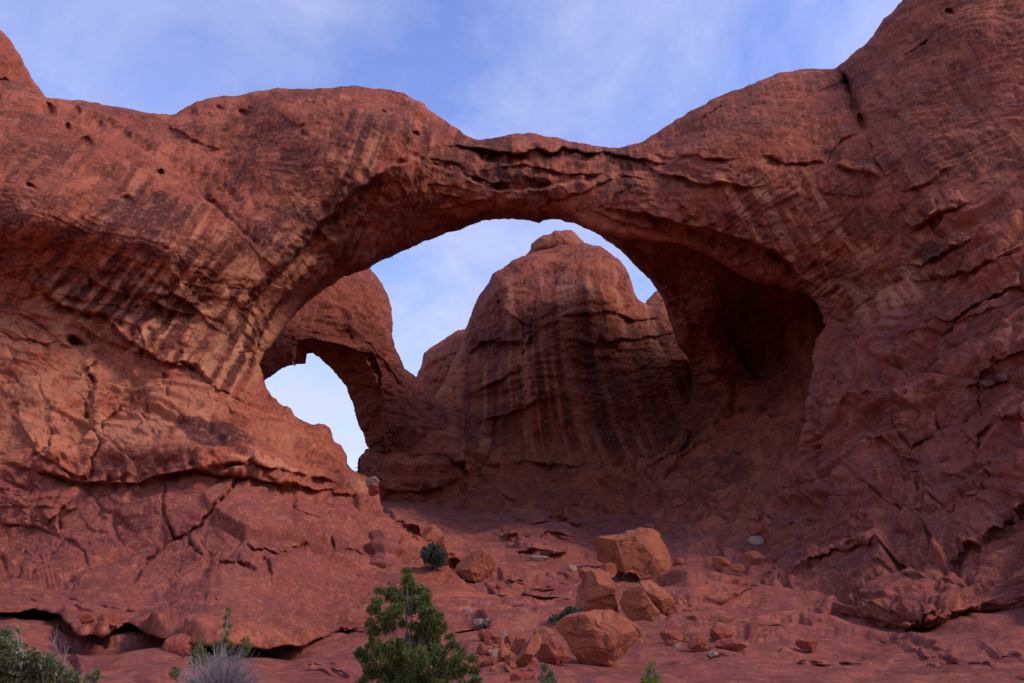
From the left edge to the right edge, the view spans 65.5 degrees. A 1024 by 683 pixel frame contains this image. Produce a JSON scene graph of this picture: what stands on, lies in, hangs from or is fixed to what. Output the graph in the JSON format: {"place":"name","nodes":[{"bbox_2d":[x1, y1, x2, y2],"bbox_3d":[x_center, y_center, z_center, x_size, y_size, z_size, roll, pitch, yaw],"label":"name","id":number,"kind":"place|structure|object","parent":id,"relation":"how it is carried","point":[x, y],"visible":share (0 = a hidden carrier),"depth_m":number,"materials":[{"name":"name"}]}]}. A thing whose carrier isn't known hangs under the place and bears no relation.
{"place":"outdoors","nodes":[
{"label":"outdoors","id":0,"kind":"place"},
{"bbox_2d":[0,80,479,648],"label":"cliff","id":1,"kind":"structure","parent":0,"point":[170,466],"depth_m":46.97,"materials":[{"name":"red stone"}]},
{"bbox_2d":[0,30,43,94],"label":"rock dome","id":2,"kind":"object","parent":1,"relation":"on","point":[13,67],"visible":0.34,"depth_m":87.91,"materials":[{"name":"red stone"}]},
{"bbox_2d":[78,613,94,623],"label":"stone","id":3,"kind":"object","parent":1,"relation":"on","point":[86,618],"visible":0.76,"depth_m":25.80,"materials":[{"name":"red stone"}]},
{"bbox_2d":[97,612,124,628],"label":"boulder","id":4,"kind":"object","parent":1,"relation":"on","point":[116,620],"visible":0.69,"depth_m":25.84,"materials":[{"name":"red stone"}]},
{"bbox_2d":[368,483,378,495],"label":"stone","id":5,"kind":"object","parent":1,"relation":"on","point":[373,488],"visible":1,"depth_m":49.81,"materials":[{"name":"red stone"}]},
{"bbox_2d":[366,476,379,487],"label":"stone","id":6,"kind":"object","parent":5,"relation":"on","point":[373,479],"visible":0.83,"depth_m":50.24,"materials":[{"name":"stone"}]},
{"bbox_2d":[419,543,448,572],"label":"bush","id":7,"kind":"object","parent":1,"relation":"on","point":[433,556],"visible":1,"depth_m":41.38,"materials":[{"name":"green plant"}]},
{"bbox_2d":[416,329,464,397],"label":"rock dome","id":8,"kind":"object","parent":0,"point":[437,362],"visible":0.18,"depth_m":116.12,"materials":[{"name":"brown stone"}]},
{"bbox_2d":[0,0,901,470],"label":"sky","id":9,"kind":"structure","parent":0,"point":[604,73],"materials":[{"name":"blue"}]},
{"bbox_2d":[473,618,484,627],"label":"stone","id":10,"kind":"object","parent":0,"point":[478,623],"visible":0.99,"depth_m":29.96,"materials":[{"name":"stone"}]},
{"bbox_2d":[496,582,508,588],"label":"stone","id":11,"kind":"object","parent":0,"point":[502,585],"visible":0.58,"depth_m":38.02,"materials":[{"name":"red stone"}]},
{"bbox_2d":[0,500,1023,682],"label":"ground","id":12,"kind":"structure","parent":0,"point":[769,625],"depth_m":27.88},
{"bbox_2d":[0,625,104,682],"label":"bush","id":13,"kind":"object","parent":12,"relation":"on","point":[19,667],"visible":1,"depth_m":10.38,"materials":[{"name":"green plant"}]},
{"bbox_2d":[28,625,97,681],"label":"twiggy shrub","id":14,"kind":"object","parent":12,"relation":"on","point":[65,665],"visible":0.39,"depth_m":11.16,"materials":[{"name":"grey plant"}]},
{"bbox_2d":[162,633,197,656],"bbox_3d":[-9.586,8.847,23.085,1.064,0.735,0.816,0,-18,0],"label":"boulder","id":15,"kind":"object","parent":12,"relation":"on","point":[180,644],"visible":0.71,"depth_m":22.79,"materials":[{"name":"red stone"}]},
{"bbox_2d":[168,607,254,680],"bbox_3d":[-5.144,5.375,13.476,1.467,1.696,0.695,0,-18,0],"label":"juniper sapling","id":16,"kind":"object","parent":12,"relation":"on","point":[200,651],"visible":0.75,"depth_m":13.50,"materials":[{"name":"green plant"}]},
{"bbox_2d":[169,641,272,682],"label":"twiggy shrub","id":17,"kind":"object","parent":12,"relation":"on","point":[232,676],"visible":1,"depth_m":11.44,"materials":[{"name":"grey plant"}]},
{"bbox_2d":[260,268,455,451],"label":"rock arch","id":18,"kind":"object","parent":12,"relation":"on","point":[342,328],"visible":0.51,"depth_m":84.58,"materials":[{"name":"brown stone"}]},
{"bbox_2d":[351,567,482,682],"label":"juniper tree","id":19,"kind":"object","parent":12,"relation":"on","point":[420,656],"visible":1,"depth_m":12.01,"materials":[{"name":"green plant"}]},
{"bbox_2d":[411,535,427,545],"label":"boulder","id":20,"kind":"object","parent":12,"relation":"on","point":[421,540],"visible":0.34,"depth_m":47.39,"materials":[{"name":"stone"}]},
{"bbox_2d":[421,525,442,544],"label":"boulder","id":21,"kind":"object","parent":12,"relation":"on","point":[431,534],"visible":0.56,"depth_m":50.50,"materials":[{"name":"stone"}]},
{"bbox_2d":[439,534,455,566],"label":"boulder","id":22,"kind":"object","parent":12,"relation":"on","point":[446,542],"visible":0.66,"depth_m":44.73,"materials":[{"name":"stone"}]},
{"bbox_2d":[462,608,472,612],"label":"stone","id":23,"kind":"object","parent":12,"relation":"on","point":[468,610],"visible":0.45,"depth_m":32.17,"materials":[{"name":"stone"}]},
{"bbox_2d":[455,549,494,581],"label":"boulder","id":24,"kind":"object","parent":12,"relation":"on","point":[477,565],"visible":1,"depth_m":41.94,"materials":[{"name":"stone"}]},
{"bbox_2d":[476,644,486,655],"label":"stone","id":25,"kind":"object","parent":12,"relation":"on","point":[481,650],"visible":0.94,"depth_m":21.94,"materials":[{"name":"red stone"}]},
{"bbox_2d":[478,629,491,641],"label":"stone","id":26,"kind":"object","parent":12,"relation":"on","point":[484,634],"visible":0.74,"depth_m":25.53,"materials":[{"name":"red stone"}]},
{"bbox_2d":[484,618,488,625],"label":"stone","id":27,"kind":"object","parent":12,"relation":"on","point":[486,622],"visible":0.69,"depth_m":29.73,"materials":[{"name":"stone"}]},
{"bbox_2d":[484,639,492,646],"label":"stone","id":28,"kind":"object","parent":12,"relation":"on","point":[487,642],"visible":0.53,"depth_m":24.47,"materials":[{"name":"red stone"}]},
{"bbox_2d":[485,657,496,666],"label":"stone","id":29,"kind":"object","parent":12,"relation":"on","point":[490,661],"visible":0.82,"depth_m":19.81,"materials":[{"name":"red stone"}]},
{"bbox_2d":[487,649,496,655],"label":"stone","id":30,"kind":"object","parent":12,"relation":"on","point":[491,652],"visible":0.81,"depth_m":21.92,"materials":[{"name":"stone"}]},
{"bbox_2d":[490,633,501,644],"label":"stone","id":31,"kind":"object","parent":12,"relation":"on","point":[495,638],"visible":0.77,"depth_m":25.05,"materials":[{"name":"red stone"}]},
{"bbox_2d":[499,631,507,636],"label":"stone","id":32,"kind":"object","parent":12,"relation":"on","point":[503,633],"visible":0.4,"depth_m":26.09,"materials":[{"name":"stone"}]},
{"bbox_2d":[497,645,510,662],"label":"boulder","id":33,"kind":"object","parent":12,"relation":"on","point":[504,653],"visible":0.88,"depth_m":20.31,"materials":[{"name":"stone"}]},
{"bbox_2d":[504,635,514,645],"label":"stone","id":34,"kind":"object","parent":12,"relation":"on","point":[509,639],"visible":0.73,"depth_m":24.89,"materials":[{"name":"red stone"}]},
{"bbox_2d":[503,660,516,669],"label":"stone","id":35,"kind":"object","parent":12,"relation":"on","point":[511,664],"visible":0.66,"depth_m":18.75,"materials":[{"name":"red stone"}]},
{"bbox_2d":[510,634,525,654],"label":"boulder","id":36,"kind":"object","parent":12,"relation":"on","point":[517,644],"visible":0.86,"depth_m":20.97,"materials":[{"name":"stone"}]},
{"bbox_2d":[510,671,531,680],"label":"boulder","id":37,"kind":"object","parent":12,"relation":"on","point":[518,676],"visible":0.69,"depth_m":17.14,"materials":[{"name":"red stone"}]},
{"bbox_2d":[355,243,692,517],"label":"domed butte","id":38,"kind":"object","parent":12,"relation":"on","point":[565,389],"visible":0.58,"depth_m":93.34,"materials":[{"name":"brown stone"}]},
{"bbox_2d":[526,230,583,254],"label":"cap rock","id":39,"kind":"object","parent":38,"relation":"on","point":[555,238],"visible":0.56,"depth_m":123.56,"materials":[{"name":"brown stone"}]},
{"bbox_2d":[515,634,541,665],"bbox_3d":[0.372,7.462,19.160,0.540,0.798,0.706,14,-22,-36],"label":"boulder","id":40,"kind":"object","parent":12,"relation":"on","point":[527,653],"visible":0.97,"depth_m":18.98,"materials":[{"name":"stone"}]},
{"bbox_2d":[530,674,536,679],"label":"stone","id":41,"kind":"object","parent":12,"relation":"on","point":[534,677],"visible":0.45,"depth_m":17.19,"materials":[{"name":"red stone"}]},
{"bbox_2d":[529,555,548,561],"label":"boulder","id":42,"kind":"object","parent":12,"relation":"on","point":[538,558],"visible":1,"depth_m":46.83,"materials":[{"name":"stone"}]},
{"bbox_2d":[172,68,913,628],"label":"rock arch","id":43,"kind":"object","parent":12,"relation":"on","point":[776,180],"visible":0.98,"depth_m":63.07,"materials":[{"name":"red stone"}]},
{"bbox_2d":[533,626,554,633],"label":"boulder","id":44,"kind":"object","parent":12,"relation":"on","point":[541,629],"visible":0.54,"depth_m":26.89,"materials":[{"name":"stone"}]},
{"bbox_2d":[536,663,557,682],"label":"bush","id":45,"kind":"object","parent":12,"relation":"on","point":[548,677],"visible":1,"depth_m":14.39,"materials":[{"name":"green plant"}]},
{"bbox_2d":[537,636,571,665],"bbox_3d":[1.052,7.748,19.893,0.895,0.725,0.669,0,-18,0],"label":"boulder","id":46,"kind":"object","parent":12,"relation":"on","point":[552,650],"visible":0.91,"depth_m":19.75,"materials":[{"name":"red stone"}]},
{"bbox_2d":[548,606,582,626],"bbox_3d":[1.922,10.009,28.763,1.414,1.397,1.175,0,-18,0],"label":"bush","id":47,"kind":"object","parent":12,"relation":"on","point":[568,610],"visible":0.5,"depth_m":28.66,"materials":[{"name":"green plant"}]},
{"bbox_2d":[566,565,576,571],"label":"stone","id":48,"kind":"object","parent":12,"relation":"on","point":[570,568],"visible":1,"depth_m":42.86,"materials":[{"name":"stone"}]},
{"bbox_2d":[570,659,601,682],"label":"twiggy shrub","id":49,"kind":"object","parent":12,"relation":"on","point":[588,681],"visible":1,"depth_m":14.28,"materials":[{"name":"grey plant"}]},
{"bbox_2d":[579,567,594,578],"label":"boulder","id":50,"kind":"object","parent":12,"relation":"on","point":[583,571],"visible":0.48,"depth_m":41.35,"materials":[{"name":"stone"}]},
{"bbox_2d":[475,598,704,672],"bbox_3d":[2.282,9.903,27.682,5.762,1.950,19.168,-9,-20,26],"label":"rubble","id":51,"kind":"object","parent":12,"relation":"on","point":[507,668],"visible":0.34,"depth_m":22.71,"materials":[{"name":"stone"}]},
{"bbox_2d":[555,609,637,665],"bbox_3d":[2.181,7.683,20.670,2.136,1.397,1.163,0,-18,0],"label":"boulder","id":52,"kind":"object","parent":12,"relation":"on","point":[608,637],"visible":1,"depth_m":20.35,"materials":[{"name":"stone"}]},
{"bbox_2d":[576,568,618,613],"bbox_3d":[3.452,10.334,32.408,1.772,2.117,1.615,0,-18,0],"label":"boulder","id":53,"kind":"object","parent":12,"relation":"on","point":[595,589],"visible":0.77,"depth_m":31.93,"materials":[{"name":"stone"}]},
{"bbox_2d":[600,562,616,577],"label":"boulder","id":54,"kind":"object","parent":12,"relation":"on","point":[610,568],"visible":0.6,"depth_m":40.46,"materials":[{"name":"stone"}]},
{"bbox_2d":[623,617,640,640],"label":"boulder","id":55,"kind":"object","parent":12,"relation":"on","point":[637,628],"visible":0.27,"depth_m":26.32,"materials":[{"name":"stone"}]},
{"bbox_2d":[594,527,672,580],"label":"boulder","id":56,"kind":"object","parent":12,"relation":"on","point":[641,553],"visible":0.91,"depth_m":44.17,"materials":[{"name":"stone"}]},
{"bbox_2d":[620,584,659,620],"bbox_3d":[4.900,10.147,30.533,1.503,1.652,1.096,0,-18,0],"label":"boulder","id":57,"kind":"object","parent":12,"relation":"on","point":[636,603],"visible":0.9,"depth_m":30.23,"materials":[{"name":"stone"}]},
{"bbox_2d":[640,661,662,682],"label":"juniper sapling","id":58,"kind":"object","parent":12,"relation":"on","point":[653,678],"visible":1,"depth_m":13.87,"materials":[{"name":"green plant"}]},
{"bbox_2d":[638,579,676,614],"bbox_3d":[5.748,10.361,31.812,1.710,1.671,1.549,0,-18,0],"label":"boulder","id":59,"kind":"object","parent":12,"relation":"on","point":[662,600],"visible":0.52,"depth_m":31.34,"materials":[{"name":"stone"}]},
{"bbox_2d":[665,640,676,645],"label":"stone","id":60,"kind":"object","parent":12,"relation":"on","point":[670,642],"visible":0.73,"depth_m":24.06,"materials":[{"name":"red stone"}]},
{"bbox_2d":[659,629,682,641],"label":"boulder","id":61,"kind":"object","parent":12,"relation":"on","point":[671,634],"visible":0.77,"depth_m":25.21,"materials":[{"name":"red stone"}]},
{"bbox_2d":[673,643,680,647],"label":"stone","id":62,"kind":"object","parent":12,"relation":"on","point":[675,645],"visible":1,"depth_m":23.76,"materials":[{"name":"stone"}]},
{"bbox_2d":[674,558,684,564],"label":"stone","id":63,"kind":"object","parent":12,"relation":"on","point":[677,561],"visible":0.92,"depth_m":45.31,"materials":[{"name":"stone"}]},
{"bbox_2d":[683,637,688,642],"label":"stone","id":64,"kind":"object","parent":12,"relation":"on","point":[685,639],"visible":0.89,"depth_m":24.82,"materials":[{"name":"stone"}]},
{"bbox_2d":[688,636,708,650],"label":"boulder","id":65,"kind":"object","parent":12,"relation":"on","point":[698,643],"visible":1,"depth_m":22.88,"materials":[{"name":"red stone"}]},
{"bbox_2d":[591,231,823,586],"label":"alcove wall","id":66,"kind":"structure","parent":12,"relation":"on","point":[746,345],"depth_m":81.51,"materials":[{"name":"red stone"}]},
{"bbox_2d":[747,523,765,534],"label":"boulder","id":67,"kind":"object","parent":66,"relation":"on","point":[755,528],"visible":1,"depth_m":48.35,"materials":[{"name":"red stone"}]},
{"bbox_2d":[746,513,762,522],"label":"stone","id":68,"kind":"object","parent":67,"relation":"on","point":[755,517],"visible":1,"depth_m":49.14,"materials":[{"name":"red stone"}]},
{"bbox_2d":[706,651,718,657],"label":"stone","id":69,"kind":"object","parent":12,"relation":"on","point":[709,654],"visible":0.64,"depth_m":20.35,"materials":[{"name":"stone"}]},
{"bbox_2d":[712,557,729,565],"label":"boulder","id":70,"kind":"object","parent":12,"relation":"on","point":[720,561],"visible":1,"depth_m":44.02,"materials":[{"name":"stone"}]},
{"bbox_2d":[710,625,732,639],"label":"boulder","id":71,"kind":"object","parent":12,"relation":"on","point":[720,632],"visible":0.66,"depth_m":24.62,"materials":[{"name":"red stone"}]},
{"bbox_2d":[710,615,732,622],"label":"boulder","id":72,"kind":"object","parent":12,"relation":"on","point":[722,618],"visible":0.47,"depth_m":28.68,"materials":[{"name":"stone"}]},
{"bbox_2d":[714,638,746,650],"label":"boulder","id":73,"kind":"object","parent":12,"relation":"on","point":[732,644],"visible":0.98,"depth_m":22.87,"materials":[{"name":"red stone"}]},
{"bbox_2d":[730,564,745,572],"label":"stone","id":74,"kind":"object","parent":12,"relation":"on","point":[738,568],"visible":1,"depth_m":42.64,"materials":[{"name":"stone"}]},
{"bbox_2d":[741,550,765,563],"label":"boulder","id":75,"kind":"object","parent":12,"relation":"on","point":[755,557],"visible":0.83,"depth_m":44.21,"materials":[{"name":"stone"}]},
{"bbox_2d":[748,536,764,544],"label":"stone","id":76,"kind":"object","parent":12,"relation":"on","point":[756,540],"visible":1,"depth_m":46.73,"materials":[{"name":"stone"}]},
{"bbox_2d":[795,638,818,651],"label":"boulder","id":77,"kind":"object","parent":12,"relation":"on","point":[809,644],"visible":1,"depth_m":24.74,"materials":[{"name":"red stone"}]},
{"bbox_2d":[878,637,888,642],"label":"stone","id":78,"kind":"object","parent":12,"relation":"on","point":[883,640],"visible":1,"depth_m":27.19,"materials":[{"name":"red stone"}]},
{"bbox_2d":[645,291,664,305],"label":"rock dome","id":79,"kind":"object","parent":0,"point":[655,298],"visible":0.06,"depth_m":135.21,"materials":[{"name":"brown stone"}]},
{"bbox_2d":[687,0,1023,631],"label":"cliff","id":80,"kind":"structure","parent":0,"point":[897,493],"depth_m":46.29,"materials":[{"name":"red stone"}]}
]}

